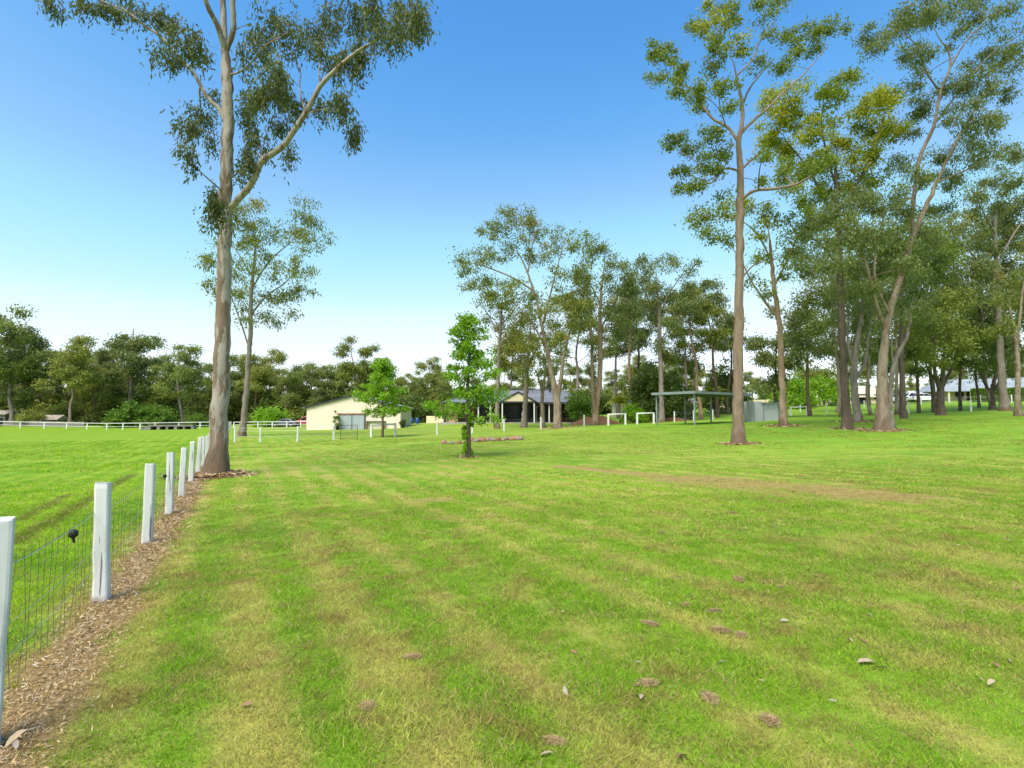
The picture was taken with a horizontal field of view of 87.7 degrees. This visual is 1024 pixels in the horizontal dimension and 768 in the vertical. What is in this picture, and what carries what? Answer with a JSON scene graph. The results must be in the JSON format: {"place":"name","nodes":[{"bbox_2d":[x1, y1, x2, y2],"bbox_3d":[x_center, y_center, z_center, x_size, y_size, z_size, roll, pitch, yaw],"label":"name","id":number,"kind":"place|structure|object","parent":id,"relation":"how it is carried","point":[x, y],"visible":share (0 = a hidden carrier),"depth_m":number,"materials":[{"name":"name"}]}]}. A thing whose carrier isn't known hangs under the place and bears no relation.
{"place":"outdoors","nodes":[
{"label":"outdoors","id":0,"kind":"place"},
{"bbox_2d":[0,401,1023,767],"bbox_3d":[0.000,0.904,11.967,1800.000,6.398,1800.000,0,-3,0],"label":"lawn ground","id":1,"kind":"structure","parent":0,"point":[270,435],"depth_m":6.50,"materials":[{"name":"green plant"}]},
{"bbox_2d":[8,409,49,424],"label":"undergrowth bush","id":2,"kind":"object","parent":1,"relation":"on","point":[25,416],"visible":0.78,"depth_m":100.07,"materials":[{"name":"green plant"}]},
{"bbox_2d":[0,321,59,411],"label":"bush gum","id":3,"kind":"object","parent":1,"relation":"on","point":[25,393],"visible":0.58,"depth_m":104.74,"materials":[{"name":"green plant"}]},
{"bbox_2d":[0,394,66,414],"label":"undergrowth bush","id":4,"kind":"object","parent":1,"relation":"on","point":[36,407],"visible":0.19,"depth_m":114.50,"materials":[{"name":"green plant"}]},
{"bbox_2d":[0,302,68,420],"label":"bush gum","id":5,"kind":"object","parent":1,"relation":"on","point":[6,363],"visible":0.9,"depth_m":103.69,"materials":[{"name":"green plant"}]},
{"bbox_2d":[12,364,66,403],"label":"bush gum","id":6,"kind":"object","parent":1,"relation":"on","point":[53,396],"visible":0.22,"depth_m":117.66,"materials":[{"name":"green plant"}]},
{"bbox_2d":[3,420,83,426],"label":"paling fence","id":7,"kind":"object","parent":1,"relation":"on","point":[71,424],"visible":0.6,"depth_m":98.51,"materials":[{"name":"white wood"}]},
{"bbox_2d":[35,399,89,421],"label":"undergrowth bush","id":8,"kind":"object","parent":1,"relation":"on","point":[62,409],"visible":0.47,"depth_m":112.64,"materials":[{"name":"green plant"}]},
{"bbox_2d":[31,333,110,421],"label":"bush gum","id":9,"kind":"object","parent":1,"relation":"on","point":[73,361],"visible":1,"depth_m":101.76,"materials":[{"name":"green plant"}]},
{"bbox_2d":[68,358,123,424],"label":"bush gum","id":10,"kind":"object","parent":1,"relation":"on","point":[83,392],"visible":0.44,"depth_m":110.65,"materials":[{"name":"green plant"}]},
{"bbox_2d":[73,399,118,424],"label":"undergrowth bush","id":11,"kind":"object","parent":1,"relation":"on","point":[99,412],"visible":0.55,"depth_m":111.98,"materials":[{"name":"green plant"}]},
{"bbox_2d":[0,421,208,429],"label":"rail fence","id":12,"kind":"object","parent":1,"relation":"on","point":[140,426],"visible":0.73,"depth_m":89.73,"materials":[{"name":"white paint"}]},
{"bbox_2d":[86,341,133,405],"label":"bush gum","id":13,"kind":"object","parent":1,"relation":"on","point":[103,360],"visible":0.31,"depth_m":117.31,"materials":[{"name":"green plant"}]},
{"bbox_2d":[0,422,231,747],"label":"post and wire fence","id":14,"kind":"object","parent":1,"relation":"on","point":[102,566],"visible":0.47,"depth_m":5.19,"materials":[{"name":"white wood"}]},
{"bbox_2d":[97,399,160,427],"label":"undergrowth bush","id":15,"kind":"object","parent":1,"relation":"on","point":[124,415],"visible":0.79,"depth_m":98.13,"materials":[{"name":"green plant"}]},
{"bbox_2d":[92,329,172,405],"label":"bush gum","id":16,"kind":"object","parent":1,"relation":"on","point":[130,346],"visible":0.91,"depth_m":112.12,"materials":[{"name":"green plant"}]},
{"bbox_2d":[130,402,182,425],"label":"undergrowth bush","id":17,"kind":"object","parent":1,"relation":"on","point":[158,413],"visible":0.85,"depth_m":99.40,"materials":[{"name":"green plant"}]},
{"bbox_2d":[139,374,184,407],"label":"bush gum","id":18,"kind":"object","parent":1,"relation":"on","point":[150,401],"visible":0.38,"depth_m":113.15,"materials":[{"name":"green plant"}]},
{"bbox_2d":[141,425,196,429],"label":"concrete drain","id":19,"kind":"object","parent":1,"relation":"on","point":[160,427],"visible":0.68,"depth_m":86.46,"materials":[{"name":"grey concrete"}]},
{"bbox_2d":[147,343,212,424],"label":"bush gum","id":20,"kind":"object","parent":1,"relation":"on","point":[166,379],"visible":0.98,"depth_m":107.41,"materials":[{"name":"green plant"}]},
{"bbox_2d":[172,362,212,404],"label":"bush gum","id":21,"kind":"object","parent":1,"relation":"on","point":[191,393],"visible":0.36,"depth_m":118.80,"materials":[{"name":"green plant"}]},
{"bbox_2d":[184,412,208,426],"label":"undergrowth bush","id":22,"kind":"object","parent":1,"relation":"on","point":[195,417],"visible":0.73,"depth_m":99.27,"materials":[{"name":"green plant"}]},
{"bbox_2d":[176,395,235,423],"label":"undergrowth bush","id":23,"kind":"object","parent":1,"relation":"on","point":[192,411],"visible":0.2,"depth_m":112.69,"materials":[{"name":"green plant"}]},
{"bbox_2d":[200,365,244,411],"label":"bush gum","id":24,"kind":"object","parent":1,"relation":"on","point":[235,375],"visible":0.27,"depth_m":112.52,"materials":[{"name":"green plant"}]},
{"bbox_2d":[195,396,257,423],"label":"undergrowth bush","id":25,"kind":"object","parent":1,"relation":"on","point":[235,412],"visible":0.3,"depth_m":114.39,"materials":[{"name":"green plant"}]},
{"bbox_2d":[35,0,440,473],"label":"gum tree","id":26,"kind":"object","parent":1,"relation":"on","point":[220,206],"visible":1,"depth_m":16.87,"materials":[{"name":"green plant"}]},
{"bbox_2d":[229,353,253,423],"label":"bush gum","id":27,"kind":"object","parent":1,"relation":"on","point":[232,357],"visible":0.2,"depth_m":117.39,"materials":[{"name":"green plant"}]},
{"bbox_2d":[231,352,284,415],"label":"bush gum","id":28,"kind":"object","parent":1,"relation":"on","point":[258,380],"visible":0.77,"depth_m":114.88,"materials":[{"name":"green plant"}]},
{"bbox_2d":[185,188,340,436],"bbox_3d":[-20.562,-5.734,45.672,12.351,20.824,8.088,0,-3,0],"label":"gum tree","id":29,"kind":"object","parent":1,"relation":"on","point":[249,239],"visible":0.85,"depth_m":45.67,"materials":[{"name":"green plant"}]},
{"bbox_2d":[240,348,288,398],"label":"bush gum","id":30,"kind":"object","parent":1,"relation":"on","point":[279,358],"visible":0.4,"depth_m":121.44,"materials":[{"name":"green plant"}]},
{"bbox_2d":[234,388,297,424],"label":"undergrowth bush","id":31,"kind":"object","parent":1,"relation":"on","point":[265,401],"visible":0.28,"depth_m":115.50,"materials":[{"name":"green plant"}]},
{"bbox_2d":[248,405,292,426],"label":"round bush","id":32,"kind":"object","parent":1,"relation":"on","point":[265,415],"visible":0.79,"depth_m":95.78,"materials":[{"name":"green plant"}]},
{"bbox_2d":[266,367,304,409],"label":"bush gum","id":33,"kind":"object","parent":1,"relation":"on","point":[290,378],"visible":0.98,"depth_m":114.68,"materials":[{"name":"green plant"}]},
{"bbox_2d":[295,360,332,402],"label":"bush gum","id":34,"kind":"object","parent":1,"relation":"on","point":[318,373],"visible":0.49,"depth_m":121.48,"materials":[{"name":"green plant"}]},
{"bbox_2d":[305,378,336,405],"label":"bush gum","id":35,"kind":"object","parent":1,"relation":"on","point":[318,395],"visible":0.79,"depth_m":116.30,"materials":[{"name":"green plant"}]},
{"bbox_2d":[326,334,387,395],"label":"bush gum","id":36,"kind":"object","parent":1,"relation":"on","point":[347,371],"visible":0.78,"depth_m":114.99,"materials":[{"name":"green plant"}]},
{"bbox_2d":[303,394,413,429],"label":"farm shed","id":37,"kind":"structure","parent":1,"relation":"on","point":[347,409],"depth_m":69.86,"materials":[{"name":"beige metal"}]},
{"bbox_2d":[351,356,411,436],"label":"young tree","id":38,"kind":"object","parent":1,"relation":"on","point":[381,378],"visible":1,"depth_m":44.84,"materials":[{"name":"green plant"}]},
{"bbox_2d":[389,393,440,422],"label":"undergrowth bush","id":39,"kind":"object","parent":1,"relation":"on","point":[419,412],"visible":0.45,"depth_m":101.49,"materials":[{"name":"green plant"}]},
{"bbox_2d":[404,368,431,398],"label":"bush gum","id":40,"kind":"object","parent":1,"relation":"on","point":[420,381],"visible":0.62,"depth_m":119.66,"materials":[{"name":"green plant"}]},
{"bbox_2d":[413,356,446,390],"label":"bush gum","id":41,"kind":"object","parent":1,"relation":"on","point":[422,366],"visible":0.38,"depth_m":126.24,"materials":[{"name":"green plant"}]},
{"bbox_2d":[427,367,453,398],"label":"bush gum","id":42,"kind":"object","parent":1,"relation":"on","point":[436,373],"visible":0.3,"depth_m":121.60,"materials":[{"name":"green plant"}]},
{"bbox_2d":[432,373,453,399],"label":"bush gum","id":43,"kind":"object","parent":1,"relation":"on","point":[440,388],"visible":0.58,"depth_m":117.54,"materials":[{"name":"green plant"}]},
{"bbox_2d":[0,420,922,767],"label":"leaf litter","id":44,"kind":"object","parent":1,"relation":"on","point":[186,500],"visible":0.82,"depth_m":4.51,"materials":[{"name":"brown plant"}]},
{"bbox_2d":[421,311,509,456],"bbox_3d":[-1.608,0.033,21.983,3.046,6.156,3.493,-3,-4,39],"label":"young tree","id":45,"kind":"object","parent":1,"relation":"on","point":[472,355],"visible":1,"depth_m":21.79,"materials":[{"name":"green plant"}]},
{"bbox_2d":[456,278,532,428],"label":"thin tree","id":46,"kind":"object","parent":1,"relation":"on","point":[499,328],"visible":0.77,"depth_m":57.19,"materials":[{"name":"green plant"}]},
{"bbox_2d":[487,328,537,388],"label":"grove gum","id":47,"kind":"object","parent":1,"relation":"on","point":[504,357],"visible":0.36,"depth_m":83.84,"materials":[{"name":"green plant"}]},
{"bbox_2d":[440,385,591,424],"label":"brick house","id":48,"kind":"structure","parent":1,"relation":"on","point":[510,409],"depth_m":71.84,"materials":[{"name":"brick"}]},
{"bbox_2d":[500,404,518,421],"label":"window","id":49,"kind":"structure","parent":48,"relation":"in","point":[510,411],"depth_m":71.87,"materials":[{"name":"black glass"}]},
{"bbox_2d":[519,404,535,421],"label":"window","id":50,"kind":"structure","parent":48,"relation":"in","point":[530,411],"depth_m":71.85,"materials":[{"name":"black glass"}]},
{"bbox_2d":[445,202,599,427],"bbox_3d":[1.244,-6.868,52.408,14.768,22.735,9.064,0,-3,0],"label":"forking gum","id":51,"kind":"object","parent":1,"relation":"on","point":[574,304],"visible":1,"depth_m":52.03,"materials":[{"name":"green plant"}]},
{"bbox_2d":[495,299,557,427],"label":"brown tree","id":52,"kind":"object","parent":1,"relation":"on","point":[524,423],"visible":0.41,"depth_m":58.11,"materials":[{"name":"grey plant"}]},
{"bbox_2d":[515,341,568,427],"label":"forked tree","id":53,"kind":"object","parent":1,"relation":"on","point":[542,389],"visible":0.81,"depth_m":55.56,"materials":[{"name":"green plant"}]},
{"bbox_2d":[543,287,604,392],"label":"grove gum","id":54,"kind":"object","parent":1,"relation":"on","point":[566,296],"visible":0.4,"depth_m":77.86,"materials":[{"name":"green plant"}]},
{"bbox_2d":[557,362,590,391],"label":"bush gum","id":55,"kind":"object","parent":1,"relation":"on","point":[571,369],"visible":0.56,"depth_m":117.36,"materials":[{"name":"green plant"}]},
{"bbox_2d":[561,388,601,422],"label":"bush","id":56,"kind":"object","parent":1,"relation":"on","point":[579,404],"visible":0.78,"depth_m":65.99,"materials":[{"name":"green plant"}]},
{"bbox_2d":[582,389,612,414],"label":"undergrowth bush","id":57,"kind":"object","parent":1,"relation":"on","point":[604,399],"visible":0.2,"depth_m":104.96,"materials":[{"name":"green plant"}]},
{"bbox_2d":[563,233,646,424],"bbox_3d":[9.501,-5.973,56.862,10.887,21.235,7.402,3,-4,-36],"label":"twin trunk tree","id":58,"kind":"object","parent":1,"relation":"on","point":[608,311],"visible":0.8,"depth_m":57.53,"materials":[{"name":"green plant"}]},
{"bbox_2d":[594,293,633,418],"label":"grove tree","id":59,"kind":"object","parent":1,"relation":"on","point":[615,368],"visible":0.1,"depth_m":81.88,"materials":[{"name":"green plant"}]},
{"bbox_2d":[595,368,632,392],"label":"bush gum","id":60,"kind":"object","parent":1,"relation":"on","point":[610,378],"visible":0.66,"depth_m":116.94,"materials":[{"name":"green plant"}]},
{"bbox_2d":[597,270,667,403],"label":"grove tree","id":61,"kind":"object","parent":1,"relation":"on","point":[641,340],"visible":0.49,"depth_m":66.86,"materials":[{"name":"green plant"}]},
{"bbox_2d":[597,285,667,372],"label":"grove gum","id":62,"kind":"object","parent":1,"relation":"on","point":[647,332],"visible":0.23,"depth_m":74.53,"materials":[{"name":"green plant"}]},
{"bbox_2d":[618,352,648,390],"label":"bush gum","id":63,"kind":"object","parent":1,"relation":"on","point":[633,368],"visible":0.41,"depth_m":119.90,"materials":[{"name":"green plant"}]},
{"bbox_2d":[618,402,652,423],"bbox_3d":[14.169,3.584,61.644,4.259,3.131,3.663,0,-3,0],"label":"light bush","id":64,"kind":"object","parent":1,"relation":"on","point":[631,412],"visible":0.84,"depth_m":61.32,"materials":[{"name":"green plant"}]},
{"bbox_2d":[623,359,682,421],"bbox_3d":[16.748,1.146,64.202,6.902,8.720,7.947,0,-3,0],"label":"thicket","id":65,"kind":"object","parent":1,"relation":"on","point":[644,386],"visible":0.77,"depth_m":62.62,"materials":[{"name":"green plant"}]},
{"bbox_2d":[615,250,707,421],"bbox_3d":[16.367,-5.483,59.202,11.244,19.851,9.118,0,-3,0],"label":"grey tree","id":66,"kind":"object","parent":1,"relation":"on","point":[671,261],"visible":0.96,"depth_m":59.90,"materials":[{"name":"green plant"}]},
{"bbox_2d":[663,368,702,419],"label":"thicket","id":67,"kind":"object","parent":1,"relation":"on","point":[680,410],"visible":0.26,"depth_m":66.72,"materials":[{"name":"green plant"}]},
{"bbox_2d":[647,287,719,400],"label":"grove gum","id":68,"kind":"object","parent":1,"relation":"on","point":[688,365],"visible":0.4,"depth_m":76.63,"materials":[{"name":"green plant"}]},
{"bbox_2d":[650,282,733,419],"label":"grove tree","id":69,"kind":"object","parent":1,"relation":"on","point":[703,317],"visible":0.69,"depth_m":64.42,"materials":[{"name":"green plant"}]},
{"bbox_2d":[651,391,752,425],"bbox_3d":[16.660,2.286,46.426,8.610,2.966,4.310,3,-4,-37],"label":"carport","id":70,"kind":"object","parent":1,"relation":"on","point":[693,394],"visible":0.82,"depth_m":45.51,"materials":[{"name":"metal"}]},
{"bbox_2d":[676,275,746,417],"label":"grove tree","id":71,"kind":"object","parent":1,"relation":"on","point":[707,284],"visible":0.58,"depth_m":71.60,"materials":[{"name":"green plant"}]},
{"bbox_2d":[698,354,752,413],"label":"dark bush","id":72,"kind":"object","parent":1,"relation":"on","point":[722,380],"visible":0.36,"depth_m":83.47,"materials":[{"name":"green plant"}]},
{"bbox_2d":[709,302,761,414],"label":"grove tree","id":73,"kind":"object","parent":1,"relation":"on","point":[729,381],"visible":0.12,"depth_m":79.74,"materials":[{"name":"green plant"}]},
{"bbox_2d":[673,194,818,424],"bbox_3d":[16.873,-5.423,37.564,10.654,17.109,5.316,0,-3,0],"label":"leaning tree","id":74,"kind":"object","parent":1,"relation":"on","point":[764,296],"visible":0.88,"depth_m":37.76,"materials":[{"name":"green plant"}]},
{"bbox_2d":[642,0,859,443],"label":"tall tree","id":75,"kind":"object","parent":1,"relation":"on","point":[738,433],"visible":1,"depth_m":25.46,"materials":[{"name":"green plant"}]},
{"bbox_2d":[744,401,778,421],"bbox_3d":[22.730,2.541,48.420,2.745,1.900,1.750,1,-4,-14],"label":"sheet metal cubicle","id":76,"kind":"object","parent":1,"relation":"on","point":[763,411],"visible":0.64,"depth_m":47.87,"materials":[{"name":"metal"}]},
{"bbox_2d":[743,331,818,402],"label":"garden tree","id":77,"kind":"object","parent":1,"relation":"on","point":[767,359],"visible":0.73,"depth_m":59.00,"materials":[{"name":"green plant"}]},
{"bbox_2d":[765,367,820,409],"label":"light tree","id":78,"kind":"object","parent":1,"relation":"on","point":[794,391],"visible":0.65,"depth_m":86.17,"materials":[{"name":"green plant"}]},
{"bbox_2d":[763,301,859,415],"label":"garden tree","id":79,"kind":"object","parent":1,"relation":"on","point":[807,365],"visible":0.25,"depth_m":62.12,"materials":[{"name":"green plant"}]},
{"bbox_2d":[798,366,851,406],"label":"light tree","id":80,"kind":"object","parent":1,"relation":"on","point":[825,389],"visible":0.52,"depth_m":90.06,"materials":[{"name":"green plant"}]},
{"bbox_2d":[744,64,916,427],"bbox_3d":[20.773,-8.750,33.513,10.445,23.466,9.261,0,-3,0],"label":"leafy tree","id":81,"kind":"object","parent":1,"relation":"on","point":[787,152],"visible":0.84,"depth_m":34.04,"materials":[{"name":"green plant"}]},
{"bbox_2d":[792,310,875,412],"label":"garden tree","id":82,"kind":"object","parent":1,"relation":"on","point":[814,371],"visible":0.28,"depth_m":73.89,"materials":[{"name":"green plant"}]},
{"bbox_2d":[774,187,897,416],"bbox_3d":[30.250,-6.851,50.152,9.709,20.258,11.833,0,-3,0],"label":"grove gum","id":83,"kind":"object","parent":1,"relation":"on","point":[804,305],"visible":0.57,"depth_m":50.04,"materials":[{"name":"green plant"}]},
{"bbox_2d":[816,386,875,403],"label":"tan house","id":84,"kind":"structure","parent":1,"relation":"on","point":[861,392],"depth_m":103.83,"materials":[{"name":"tile"}]},
{"bbox_2d":[810,278,898,420],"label":"forked tree","id":85,"kind":"object","parent":1,"relation":"on","point":[853,358],"visible":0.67,"depth_m":40.11,"materials":[{"name":"green plant"}]},
{"bbox_2d":[793,217,943,414],"bbox_3d":[35.212,-7.361,54.060,11.865,21.361,12.394,0,-3,0],"label":"grove gum","id":86,"kind":"object","parent":1,"relation":"on","point":[869,408],"visible":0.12,"depth_m":54.25,"materials":[{"name":"green plant"}]},
{"bbox_2d":[778,0,1023,429],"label":"spreading gum","id":87,"kind":"object","parent":1,"relation":"on","point":[904,263],"visible":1,"depth_m":31.84,"materials":[{"name":"green plant"}]},
{"bbox_2d":[874,270,947,427],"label":"bent tree","id":88,"kind":"object","parent":1,"relation":"on","point":[922,309],"visible":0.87,"depth_m":33.68,"materials":[{"name":"green plant"}]},
{"bbox_2d":[843,176,984,414],"bbox_3d":[37.197,-8.478,52.359,9.813,23.293,12.783,2,-4,-32],"label":"grove gum","id":89,"kind":"object","parent":1,"relation":"on","point":[956,252],"visible":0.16,"depth_m":50.74,"materials":[{"name":"green plant"}]},
{"bbox_2d":[868,242,962,418],"bbox_3d":[31.692,-4.216,41.883,7.220,14.206,6.208,0,-3,0],"label":"dark tree","id":90,"kind":"object","parent":1,"relation":"on","point":[935,265],"visible":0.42,"depth_m":41.79,"materials":[{"name":"green plant"}]},
{"bbox_2d":[853,212,984,412],"bbox_3d":[42.315,-7.664,56.357,10.719,21.754,11.838,0,-3,0],"label":"grove gum","id":91,"kind":"object","parent":1,"relation":"on","point":[917,385],"visible":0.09,"depth_m":55.86,"materials":[{"name":"green plant"}]},
{"bbox_2d":[890,300,992,412],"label":"garden tree","id":92,"kind":"object","parent":1,"relation":"on","point":[911,371],"visible":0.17,"depth_m":55.99,"materials":[{"name":"green plant"}]},
{"bbox_2d":[889,285,1000,414],"bbox_3d":[37.341,-3.295,46.737,13.223,12.426,6.150,2,-4,-35],"label":"multi stem tree","id":93,"kind":"object","parent":1,"relation":"on","point":[961,326],"visible":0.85,"depth_m":45.74,"materials":[{"name":"green plant"}]},
{"bbox_2d":[912,214,1023,410],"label":"grove gum","id":94,"kind":"object","parent":1,"relation":"on","point":[960,408],"visible":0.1,"depth_m":59.01,"materials":[{"name":"green plant"}]},
{"bbox_2d":[914,378,1023,401],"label":"blue roofed house","id":95,"kind":"structure","parent":1,"relation":"on","point":[951,390],"depth_m":94.81,"materials":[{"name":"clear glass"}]},
{"bbox_2d":[924,284,1022,407],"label":"grove gum","id":96,"kind":"object","parent":1,"relation":"on","point":[977,378],"visible":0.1,"depth_m":66.06,"materials":[{"name":"green plant"}]},
{"bbox_2d":[926,175,1023,404],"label":"grove gum","id":97,"kind":"object","parent":1,"relation":"on","point":[1006,339],"visible":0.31,"depth_m":57.89,"materials":[{"name":"green plant"}]},
{"bbox_2d":[939,137,1023,410],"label":"straight tree","id":98,"kind":"object","parent":1,"relation":"on","point":[994,268],"visible":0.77,"depth_m":51.99,"materials":[{"name":"green plant"}]},
{"bbox_2d":[947,316,1023,409],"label":"tree","id":99,"kind":"object","parent":1,"relation":"on","point":[972,364],"visible":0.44,"depth_m":56.34,"materials":[{"name":"green plant"}]},
{"bbox_2d":[970,387,1023,401],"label":"clipped hedge","id":100,"kind":"object","parent":1,"relation":"on","point":[982,392],"visible":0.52,"depth_m":82.80,"materials":[{"name":"green plant"}]},
{"bbox_2d":[975,192,1023,364],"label":"grove gum","id":101,"kind":"object","parent":1,"relation":"on","point":[1020,265],"visible":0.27,"depth_m":57.13,"materials":[{"name":"green plant"}]},
{"bbox_2d":[984,237,1023,415],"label":"pale tree","id":102,"kind":"object","parent":1,"relation":"on","point":[1017,305],"visible":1,"depth_m":42.36,"materials":[{"name":"green plant"}]},
{"bbox_2d":[0,0,1023,398],"label":"sky","id":103,"kind":"structure","parent":0,"point":[546,105],"materials":[{"name":"blue"}]},
{"bbox_2d":[757,712,781,728],"bbox_3d":[1.368,1.767,2.814,0.131,0.042,0.169,0,-3,-4],"label":"dry clump","id":104,"kind":"object","parent":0,"point":[770,718],"visible":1,"depth_m":2.81,"materials":[{"name":"beige plant"}]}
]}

